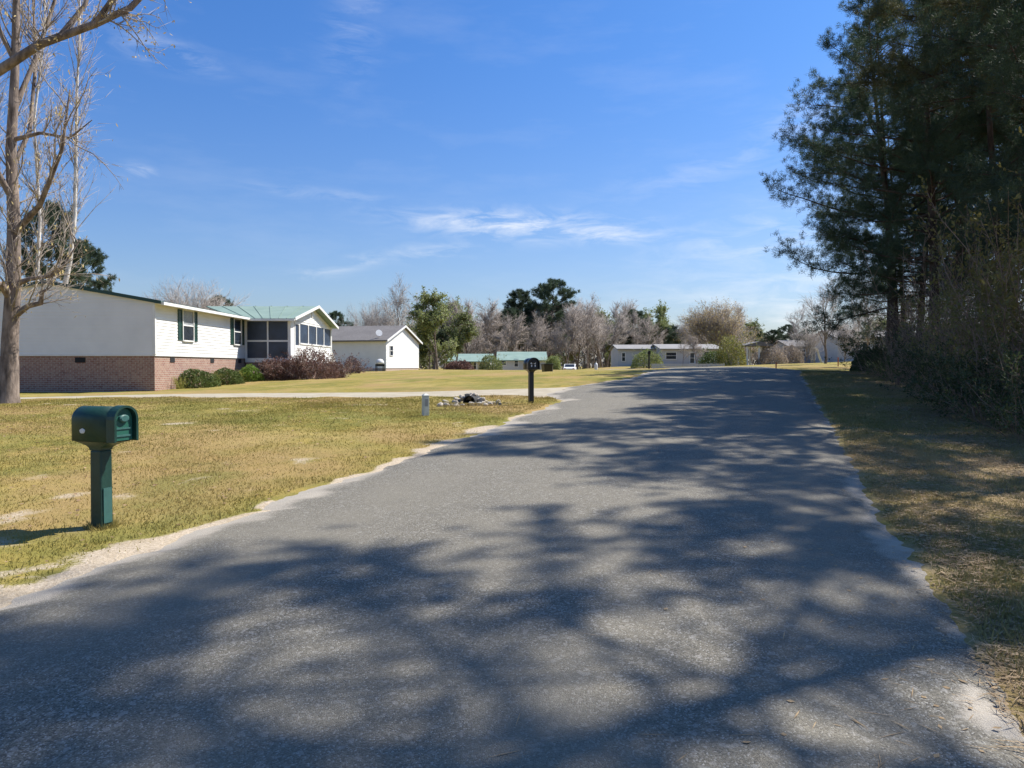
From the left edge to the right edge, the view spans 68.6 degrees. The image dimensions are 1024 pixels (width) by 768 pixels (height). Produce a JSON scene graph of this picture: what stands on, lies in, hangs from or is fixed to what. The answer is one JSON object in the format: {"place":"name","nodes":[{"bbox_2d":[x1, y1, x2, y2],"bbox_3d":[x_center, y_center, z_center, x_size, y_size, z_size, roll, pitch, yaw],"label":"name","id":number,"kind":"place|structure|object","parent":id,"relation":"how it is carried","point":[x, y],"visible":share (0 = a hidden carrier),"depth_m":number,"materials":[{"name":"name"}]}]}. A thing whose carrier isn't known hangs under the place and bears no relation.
{"place":"outdoors","nodes":[
{"label":"outdoors","id":0,"kind":"place"},
{"bbox_2d":[20,388,567,398],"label":"driveway","id":1,"kind":"structure","parent":0,"point":[539,392],"depth_m":20.09,"materials":[{"name":"concrete"}]},
{"bbox_2d":[0,0,1022,365],"label":"sky","id":2,"kind":"structure","parent":0,"point":[323,153],"materials":[{"name":"blue"}]},
{"bbox_2d":[0,366,1023,767],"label":"road","id":3,"kind":"structure","parent":0,"point":[456,602],"depth_m":4.12,"materials":[{"name":"grey asphalt"}]},
{"bbox_2d":[0,361,1023,736],"bbox_3d":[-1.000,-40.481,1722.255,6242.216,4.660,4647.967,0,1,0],"label":"ground","id":4,"kind":"structure","parent":0,"point":[388,381],"depth_m":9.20,"materials":[{"name":"plant"}]},
{"bbox_2d":[0,0,38,218],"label":"white stemmed tree","id":5,"kind":"object","parent":4,"relation":"on","point":[1,97],"visible":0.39,"depth_m":49.97,"materials":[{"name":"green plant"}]},
{"bbox_2d":[2,0,72,280],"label":"white stemmed tree","id":6,"kind":"object","parent":4,"relation":"on","point":[41,216],"visible":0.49,"depth_m":53.58,"materials":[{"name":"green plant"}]},
{"bbox_2d":[0,199,92,284],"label":"pine tree","id":7,"kind":"object","parent":4,"relation":"on","point":[48,254],"visible":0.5,"depth_m":69.27,"materials":[{"name":"green plant"}]},
{"bbox_2d":[0,0,127,403],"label":"bare tree","id":8,"kind":"object","parent":4,"relation":"on","point":[11,288],"visible":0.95,"depth_m":17.80,"materials":[{"name":"grey plant"}]},
{"bbox_2d":[40,0,116,283],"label":"white stemmed tree","id":9,"kind":"object","parent":4,"relation":"on","point":[74,207],"visible":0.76,"depth_m":51.61,"materials":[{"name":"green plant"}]},
{"bbox_2d":[48,237,117,291],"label":"pine tree","id":10,"kind":"object","parent":4,"relation":"on","point":[99,259],"visible":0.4,"depth_m":74.81,"materials":[{"name":"green plant"}]},
{"bbox_2d":[0,0,191,75],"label":"bare tree","id":11,"kind":"object","parent":4,"relation":"on","point":[69,30],"visible":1,"depth_m":10.92,"materials":[{"name":"brown plant"}]},
{"bbox_2d":[71,405,138,528],"bbox_3d":[-3.372,0.830,6.210,0.482,1.315,0.242,0,1,19],"label":"mailbox","id":12,"kind":"object","parent":4,"relation":"on","point":[100,432],"visible":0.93,"depth_m":6.16,"materials":[{"name":"green plastic"}]},
{"bbox_2d":[117,408,131,440],"bbox_3d":[-3.179,0.330,6.131,0.049,0.263,0.189,0,1,19],"label":"door","id":13,"kind":"structure","parent":12,"relation":"in","point":[124,417],"depth_m":6.14,"materials":[{"name":"green plastic"}]},
{"bbox_2d":[0,280,338,391],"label":"house","id":14,"kind":"structure","parent":4,"relation":"on","point":[114,342],"depth_m":29.04,"materials":[{"name":"white paint"}]},
{"bbox_2d":[182,309,194,341],"bbox_3d":[-13.749,-2.475,31.870,0.073,1.360,1.120,0,1,0],"label":"window","id":15,"kind":"structure","parent":14,"relation":"in","point":[187,315],"depth_m":31.91,"materials":[{"name":"white glass"}]},
{"bbox_2d":[233,318,241,345],"bbox_3d":[-13.749,-2.613,37.623,0.073,1.360,1.070,0,1,0],"label":"window","id":16,"kind":"structure","parent":14,"relation":"in","point":[237,322],"depth_m":37.61,"materials":[{"name":"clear glass"}]},
{"bbox_2d":[142,269,250,310],"bbox_3d":[-26.472,-4.720,61.998,9.862,8.762,10.428,-1,1,-23],"label":"bare tree","id":17,"kind":"object","parent":4,"relation":"on","point":[177,298],"visible":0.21,"depth_m":61.33,"materials":[{"name":"grey plant"}]},
{"bbox_2d":[178,369,221,387],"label":"clipped shrub","id":18,"kind":"object","parent":4,"relation":"on","point":[199,378],"visible":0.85,"depth_m":31.30,"materials":[{"name":"green plant"}]},
{"bbox_2d":[214,367,245,384],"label":"clipped shrub","id":19,"kind":"object","parent":4,"relation":"on","point":[229,376],"visible":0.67,"depth_m":34.30,"materials":[{"name":"green plant"}]},
{"bbox_2d":[238,364,264,381],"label":"clipped shrub","id":20,"kind":"object","parent":4,"relation":"on","point":[247,370],"visible":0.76,"depth_m":36.85,"materials":[{"name":"green plant"}]},
{"bbox_2d":[0,397,511,573],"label":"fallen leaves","id":21,"kind":"object","parent":4,"relation":"on","point":[186,460],"visible":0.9,"depth_m":10.01,"materials":[{"name":"brown plant"}]},
{"bbox_2d":[253,354,305,380],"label":"reddish shrub","id":22,"kind":"object","parent":4,"relation":"on","point":[269,374],"visible":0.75,"depth_m":37.56,"materials":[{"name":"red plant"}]},
{"bbox_2d":[270,344,349,379],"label":"reddish shrub","id":23,"kind":"object","parent":4,"relation":"on","point":[318,369],"visible":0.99,"depth_m":37.81,"materials":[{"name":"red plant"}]},
{"bbox_2d":[339,353,372,373],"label":"reddish shrub","id":24,"kind":"object","parent":4,"relation":"on","point":[353,362],"visible":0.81,"depth_m":57.83,"materials":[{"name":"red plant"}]},
{"bbox_2d":[337,300,401,325],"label":"bare tree","id":25,"kind":"object","parent":4,"relation":"on","point":[369,319],"visible":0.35,"depth_m":93.77,"materials":[{"name":"grey plant"}]},
{"bbox_2d":[332,325,422,370],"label":"house","id":26,"kind":"structure","parent":4,"relation":"on","point":[395,347],"depth_m":77.58,"materials":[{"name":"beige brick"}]},
{"bbox_2d":[377,274,417,333],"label":"bare tree","id":27,"kind":"object","parent":4,"relation":"on","point":[401,301],"visible":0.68,"depth_m":96.29,"materials":[{"name":"grey plant"}]},
{"bbox_2d":[419,332,442,369],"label":"leafing tree","id":28,"kind":"object","parent":4,"relation":"on","point":[424,358],"visible":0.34,"depth_m":145.83,"materials":[{"name":"green plant"}]},
{"bbox_2d":[406,286,457,369],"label":"leafing tree","id":29,"kind":"object","parent":4,"relation":"on","point":[425,325],"visible":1,"depth_m":88.44,"materials":[{"name":"green plant"}]},
{"bbox_2d":[432,307,481,364],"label":"leafing tree","id":30,"kind":"object","parent":4,"relation":"on","point":[466,334],"visible":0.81,"depth_m":95.28,"materials":[{"name":"green plant"}]},
{"bbox_2d":[444,358,474,369],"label":"bush","id":31,"kind":"object","parent":4,"relation":"on","point":[460,365],"visible":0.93,"depth_m":83.29,"materials":[{"name":"brown plant"}]},
{"bbox_2d":[440,294,502,353],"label":"bare tree","id":32,"kind":"object","parent":4,"relation":"on","point":[475,341],"visible":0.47,"depth_m":134.81,"materials":[{"name":"grey plant"}]},
{"bbox_2d":[449,354,493,369],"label":"house","id":33,"kind":"structure","parent":4,"relation":"on","point":[472,358],"depth_m":104.51,"materials":[{"name":"metal"}]},
{"bbox_2d":[471,351,504,369],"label":"bush","id":34,"kind":"object","parent":4,"relation":"on","point":[489,366],"visible":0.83,"depth_m":95.53,"materials":[{"name":"green plant"}]},
{"bbox_2d":[470,298,522,356],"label":"bare tree","id":35,"kind":"object","parent":4,"relation":"on","point":[488,319],"visible":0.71,"depth_m":137.98,"materials":[{"name":"grey plant"}]},
{"bbox_2d":[480,312,531,355],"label":"bare tree","id":36,"kind":"object","parent":4,"relation":"on","point":[516,340],"visible":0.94,"depth_m":130.79,"materials":[{"name":"grey plant"}]},
{"bbox_2d":[491,307,537,351],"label":"bare tree","id":37,"kind":"object","parent":4,"relation":"on","point":[510,311],"visible":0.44,"depth_m":144.07,"materials":[{"name":"grey plant"}]},
{"bbox_2d":[499,288,541,350],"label":"pine tree","id":38,"kind":"object","parent":4,"relation":"on","point":[522,296],"visible":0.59,"depth_m":147.55,"materials":[{"name":"green plant"}]},
{"bbox_2d":[497,352,547,369],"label":"house","id":39,"kind":"structure","parent":4,"relation":"on","point":[513,360],"depth_m":108.42,"materials":[{"name":"teal"}]},
{"bbox_2d":[523,358,539,402],"bbox_3d":[0.425,0.054,16.701,0.282,1.280,0.352,-1,1,-20],"label":"mailbox","id":40,"kind":"object","parent":4,"relation":"on","point":[531,366],"visible":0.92,"depth_m":16.65,"materials":[{"name":"black plastic"}]},
{"bbox_2d":[519,311,555,354],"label":"bare tree","id":41,"kind":"object","parent":4,"relation":"on","point":[549,347],"visible":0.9,"depth_m":129.96,"materials":[{"name":"grey plant"}]},
{"bbox_2d":[528,309,569,355],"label":"bare tree","id":42,"kind":"object","parent":4,"relation":"on","point":[542,328],"visible":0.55,"depth_m":144.65,"materials":[{"name":"grey plant"}]},
{"bbox_2d":[526,277,580,356],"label":"pine tree","id":43,"kind":"object","parent":4,"relation":"on","point":[544,291],"visible":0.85,"depth_m":146.45,"materials":[{"name":"green plant"}]},
{"bbox_2d":[544,301,591,363],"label":"bare tree","id":44,"kind":"object","parent":4,"relation":"on","point":[571,327],"visible":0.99,"depth_m":127.38,"materials":[{"name":"grey plant"}]},
{"bbox_2d":[549,302,604,369],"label":"bare tree","id":45,"kind":"object","parent":4,"relation":"on","point":[575,353],"visible":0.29,"depth_m":145.72,"materials":[{"name":"grey plant"}]},
{"bbox_2d":[570,292,607,368],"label":"bare tree","id":46,"kind":"object","parent":4,"relation":"on","point":[588,305],"visible":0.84,"depth_m":132.03,"materials":[{"name":"grey plant"}]},
{"bbox_2d":[577,308,602,367],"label":"bare tree","id":47,"kind":"object","parent":4,"relation":"on","point":[594,339],"visible":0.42,"depth_m":141.94,"materials":[{"name":"grey plant"}]},
{"bbox_2d":[565,295,618,367],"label":"bare tree","id":48,"kind":"object","parent":4,"relation":"on","point":[608,332],"visible":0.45,"depth_m":146.42,"materials":[{"name":"grey plant"}]},
{"bbox_2d":[418,339,768,369],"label":"woods","id":49,"kind":"object","parent":4,"relation":"on","point":[581,362],"depth_m":260.95,"materials":[{"name":"brown plant"}]},
{"bbox_2d":[598,297,638,352],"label":"bare tree","id":50,"kind":"object","parent":4,"relation":"on","point":[614,311],"visible":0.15,"depth_m":204.99,"materials":[{"name":"grey plant"}]},
{"bbox_2d":[606,308,635,366],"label":"bare tree","id":51,"kind":"object","parent":4,"relation":"on","point":[621,329],"visible":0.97,"depth_m":140.07,"materials":[{"name":"grey plant"}]},
{"bbox_2d":[609,345,655,366],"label":"house","id":52,"kind":"structure","parent":4,"relation":"on","point":[622,355],"depth_m":103.96,"materials":[{"name":"grey"}]},
{"bbox_2d":[611,309,653,344],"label":"tree","id":53,"kind":"object","parent":4,"relation":"on","point":[638,313],"visible":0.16,"depth_m":180.75,"materials":[{"name":"grey plant"}]},
{"bbox_2d":[630,347,665,367],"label":"bush","id":54,"kind":"object","parent":4,"relation":"on","point":[655,358],"visible":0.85,"depth_m":91.37,"materials":[{"name":"green plant"}]},
{"bbox_2d":[629,315,669,344],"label":"bare tree","id":55,"kind":"object","parent":4,"relation":"on","point":[647,337],"visible":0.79,"depth_m":146.04,"materials":[{"name":"grey plant"}]},
{"bbox_2d":[649,300,673,344],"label":"leafing tree","id":56,"kind":"object","parent":4,"relation":"on","point":[661,319],"visible":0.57,"depth_m":157.85,"materials":[{"name":"green plant"}]},
{"bbox_2d":[651,344,722,365],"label":"house","id":57,"kind":"structure","parent":4,"relation":"on","point":[672,356],"depth_m":99.95,"materials":[{"name":"grey"}]},
{"bbox_2d":[686,335,705,363],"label":"bare tree","id":58,"kind":"object","parent":4,"relation":"on","point":[695,344],"visible":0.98,"depth_m":93.86,"materials":[{"name":"grey plant"}]},
{"bbox_2d":[698,348,733,366],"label":"bush","id":59,"kind":"object","parent":4,"relation":"on","point":[708,359],"visible":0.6,"depth_m":87.49,"materials":[{"name":"green plant"}]},
{"bbox_2d":[676,297,763,359],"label":"budding tree","id":60,"kind":"object","parent":4,"relation":"on","point":[719,320],"visible":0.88,"depth_m":116.27,"materials":[{"name":"brown plant"}]},
{"bbox_2d":[702,324,760,365],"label":"bush","id":61,"kind":"object","parent":4,"relation":"on","point":[737,349],"visible":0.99,"depth_m":85.65,"materials":[{"name":"green plant"}]},
{"bbox_2d":[731,318,764,359],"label":"leafing tree","id":62,"kind":"object","parent":4,"relation":"on","point":[755,328],"visible":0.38,"depth_m":142.33,"materials":[{"name":"green plant"}]},
{"bbox_2d":[736,341,773,364],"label":"carport","id":63,"kind":"object","parent":4,"relation":"on","point":[760,344],"visible":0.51,"depth_m":91.86,"materials":[{"name":"grey metal"}]},
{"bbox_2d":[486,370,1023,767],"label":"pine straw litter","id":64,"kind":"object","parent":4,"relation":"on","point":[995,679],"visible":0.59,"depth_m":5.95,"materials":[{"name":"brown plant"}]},
{"bbox_2d":[753,340,790,364],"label":"bush","id":65,"kind":"object","parent":4,"relation":"on","point":[777,356],"visible":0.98,"depth_m":91.41,"materials":[{"name":"brown plant"}]},
{"bbox_2d":[760,330,786,350],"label":"pine tree","id":66,"kind":"object","parent":4,"relation":"on","point":[771,338],"visible":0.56,"depth_m":134.59,"materials":[{"name":"green plant"}]},
{"bbox_2d":[774,342,805,363],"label":"bush","id":67,"kind":"object","parent":4,"relation":"on","point":[796,352],"visible":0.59,"depth_m":93.33,"materials":[{"name":"brown plant"}]},
{"bbox_2d":[772,340,812,363],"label":"house","id":68,"kind":"structure","parent":4,"relation":"on","point":[782,344],"depth_m":105.49,"materials":[{"name":"grey"}]},
{"bbox_2d":[783,303,810,339],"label":"bare tree","id":69,"kind":"object","parent":4,"relation":"on","point":[794,325],"visible":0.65,"depth_m":109.97,"materials":[{"name":"grey plant"}]},
{"bbox_2d":[787,325,824,362],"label":"bare tree","id":70,"kind":"object","parent":4,"relation":"on","point":[811,343],"visible":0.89,"depth_m":79.91,"materials":[{"name":"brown plant"}]},
{"bbox_2d":[796,274,850,363],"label":"bare tree","id":71,"kind":"object","parent":4,"relation":"on","point":[823,301],"visible":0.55,"depth_m":65.70,"materials":[{"name":"grey plant"}]},
{"bbox_2d":[819,320,866,360],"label":"bare tree","id":72,"kind":"object","parent":4,"relation":"on","point":[846,329],"visible":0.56,"depth_m":73.42,"materials":[{"name":"grey plant"}]},
{"bbox_2d":[812,330,885,362],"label":"house","id":73,"kind":"structure","parent":4,"relation":"on","point":[834,353],"depth_m":97.52,"materials":[{"name":"grey"}]},
{"bbox_2d":[824,326,899,373],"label":"evergreen shrub","id":74,"kind":"object","parent":4,"relation":"on","point":[857,360],"visible":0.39,"depth_m":27.19,"materials":[{"name":"green plant"}]},
{"bbox_2d":[849,298,884,346],"bbox_3d":[28.483,-4.599,59.476,3.060,6.406,3.737,0,1,4],"label":"bare tree","id":75,"kind":"object","parent":4,"relation":"on","point":[862,329],"visible":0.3,"depth_m":59.68,"materials":[{"name":"grey plant"}]},
{"bbox_2d":[839,336,932,376],"bbox_3d":[12.907,-0.886,25.085,1.972,1.471,3.211,-1,2,-30],"label":"evergreen shrub","id":76,"kind":"object","parent":4,"relation":"on","point":[873,347],"visible":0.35,"depth_m":25.32,"materials":[{"name":"green plant"}]},
{"bbox_2d":[782,10,990,344],"bbox_3d":[17.860,-9.162,35.887,8.989,17.867,8.689,1,2,41],"label":"pine tree","id":77,"kind":"object","parent":4,"relation":"on","point":[860,288],"visible":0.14,"depth_m":35.89,"materials":[{"name":"green plant"}]},
{"bbox_2d":[863,350,917,380],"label":"mixed shrub","id":78,"kind":"object","parent":4,"relation":"on","point":[887,372],"visible":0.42,"depth_m":23.14,"materials":[{"name":"green plant"}]},
{"bbox_2d":[759,0,1023,360],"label":"pine tree","id":79,"kind":"object","parent":4,"relation":"on","point":[851,54],"visible":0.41,"depth_m":31.38,"materials":[{"name":"green plant"}]},
{"bbox_2d":[836,317,956,376],"bbox_3d":[13.907,-1.214,25.117,5.020,2.300,3.083,0,1,0],"label":"evergreen shrub","id":80,"kind":"object","parent":4,"relation":"on","point":[852,352],"visible":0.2,"depth_m":25.75,"materials":[{"name":"green plant"}]},
{"bbox_2d":[810,118,994,346],"bbox_3d":[21.156,-7.648,40.824,9.525,14.212,8.572,1,2,33],"label":"pine tree","id":81,"kind":"object","parent":4,"relation":"on","point":[864,316],"visible":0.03,"depth_m":40.97,"materials":[{"name":"green plant"}]},
{"bbox_2d":[783,0,1023,352],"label":"pine tree","id":82,"kind":"object","parent":4,"relation":"on","point":[931,135],"visible":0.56,"depth_m":26.47,"materials":[{"name":"green plant"}]},
{"bbox_2d":[871,287,947,384],"bbox_3d":[11.463,-1.372,21.505,2.319,2.933,2.262,1,2,37],"label":"bare shrub","id":83,"kind":"object","parent":4,"relation":"on","point":[908,337],"visible":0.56,"depth_m":21.74,"materials":[{"name":"brown plant"}]},
{"bbox_2d":[801,369,1023,700],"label":"verge grass","id":84,"kind":"structure","parent":4,"relation":"on","point":[830,404],"depth_m":7.96,"materials":[{"name":"plant"}]},
{"bbox_2d":[807,57,1022,333],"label":"pine tree","id":85,"kind":"object","parent":4,"relation":"on","point":[868,236],"visible":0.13,"depth_m":33.02,"materials":[{"name":"green plant"}]},
{"bbox_2d":[861,209,998,356],"bbox_3d":[12.133,-2.373,21.589,3.964,5.140,4.063,-1,2,-24],"label":"bare shrub","id":86,"kind":"object","parent":4,"relation":"on","point":[927,301],"visible":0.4,"depth_m":21.61,"materials":[{"name":"brown plant"}]},
{"bbox_2d":[886,328,973,390],"bbox_3d":[11.238,-0.631,19.822,2.378,1.774,3.872,1,2,30],"label":"evergreen shrub","id":87,"kind":"object","parent":4,"relation":"on","point":[903,359],"visible":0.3,"depth_m":19.81,"materials":[{"name":"green plant"}]},
{"bbox_2d":[839,3,1023,338],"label":"pine tree","id":88,"kind":"object","parent":4,"relation":"on","point":[900,134],"visible":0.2,"depth_m":28.36,"materials":[{"name":"green plant"}]},
{"bbox_2d":[843,0,1023,355],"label":"pine tree","id":89,"kind":"object","parent":4,"relation":"on","point":[883,71],"visible":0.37,"depth_m":24.34,"materials":[{"name":"green plant"}]},
{"bbox_2d":[860,18,1023,321],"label":"pine tree","id":90,"kind":"object","parent":4,"relation":"on","point":[949,192],"visible":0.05,"depth_m":30.10,"materials":[{"name":"green plant"}]},
{"bbox_2d":[868,0,1023,312],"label":"pine tree","id":91,"kind":"object","parent":4,"relation":"on","point":[997,179],"visible":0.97,"depth_m":14.23,"materials":[{"name":"green plant"}]},
{"bbox_2d":[900,265,997,366],"bbox_3d":[13.191,-1.750,22.401,2.842,3.699,4.288,1,2,33],"label":"bush","id":92,"kind":"object","parent":4,"relation":"on","point":[948,318],"visible":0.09,"depth_m":22.27,"materials":[{"name":"green plant"}]},
{"bbox_2d":[877,335,1023,415],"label":"evergreen shrub","id":93,"kind":"object","parent":4,"relation":"on","point":[985,364],"visible":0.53,"depth_m":13.73,"materials":[{"name":"green plant"}]},
{"bbox_2d":[880,246,1023,401],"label":"bare shrub","id":94,"kind":"object","parent":4,"relation":"on","point":[942,336],"visible":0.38,"depth_m":16.37,"materials":[{"name":"brown plant"}]},
{"bbox_2d":[890,344,1021,398],"bbox_3d":[10.172,-0.264,17.348,2.942,1.348,1.807,0,1,18],"label":"evergreen shrub","id":95,"kind":"object","parent":4,"relation":"on","point":[892,381],"visible":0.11,"depth_m":17.24,"materials":[{"name":"green plant"}]},
{"bbox_2d":[891,14,1023,271],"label":"pine tree","id":96,"kind":"object","parent":4,"relation":"on","point":[1000,140],"visible":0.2,"depth_m":24.82,"materials":[{"name":"green plant"}]},
{"bbox_2d":[893,161,1023,414],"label":"bush","id":97,"kind":"object","parent":4,"relation":"on","point":[1012,319],"visible":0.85,"depth_m":13.70,"materials":[{"name":"green plant"}]},
{"bbox_2d":[894,335,1023,420],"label":"evergreen shrub","id":98,"kind":"object","parent":4,"relation":"on","point":[970,393],"visible":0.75,"depth_m":13.38,"materials":[{"name":"green plant"}]},
{"bbox_2d":[901,126,1023,412],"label":"bare shrub","id":99,"kind":"object","parent":4,"relation":"on","point":[1005,301],"visible":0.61,"depth_m":14.78,"materials":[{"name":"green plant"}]},
{"bbox_2d":[905,214,1023,371],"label":"bare shrub","id":100,"kind":"object","parent":4,"relation":"on","point":[964,345],"visible":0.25,"depth_m":20.62,"materials":[{"name":"brown plant"}]},
{"bbox_2d":[913,0,1023,296],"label":"pine tree","id":101,"kind":"object","parent":4,"relation":"on","point":[962,5],"visible":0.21,"depth_m":18.63,"materials":[{"name":"green plant"}]},
{"bbox_2d":[930,280,1021,401],"bbox_3d":[10.604,-0.906,16.848,2.650,2.765,3.279,0,1,-17],"label":"bare shrub","id":102,"kind":"object","parent":4,"relation":"on","point":[963,332],"visible":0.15,"depth_m":16.68,"materials":[{"name":"brown plant"}]},
{"bbox_2d":[938,350,1023,438],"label":"evergreen shrub","id":103,"kind":"object","parent":4,"relation":"on","point":[1011,416],"visible":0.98,"depth_m":11.36,"materials":[{"name":"green plant"}]},
{"bbox_2d":[945,348,1022,405],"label":"evergreen shrub","id":104,"kind":"object","parent":4,"relation":"on","point":[973,370],"visible":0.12,"depth_m":15.04,"materials":[{"name":"green plant"}]},
{"bbox_2d":[964,384,1023,431],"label":"mixed shrub","id":105,"kind":"object","parent":4,"relation":"on","point":[1000,417],"visible":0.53,"depth_m":12.03,"materials":[{"name":"green plant"}]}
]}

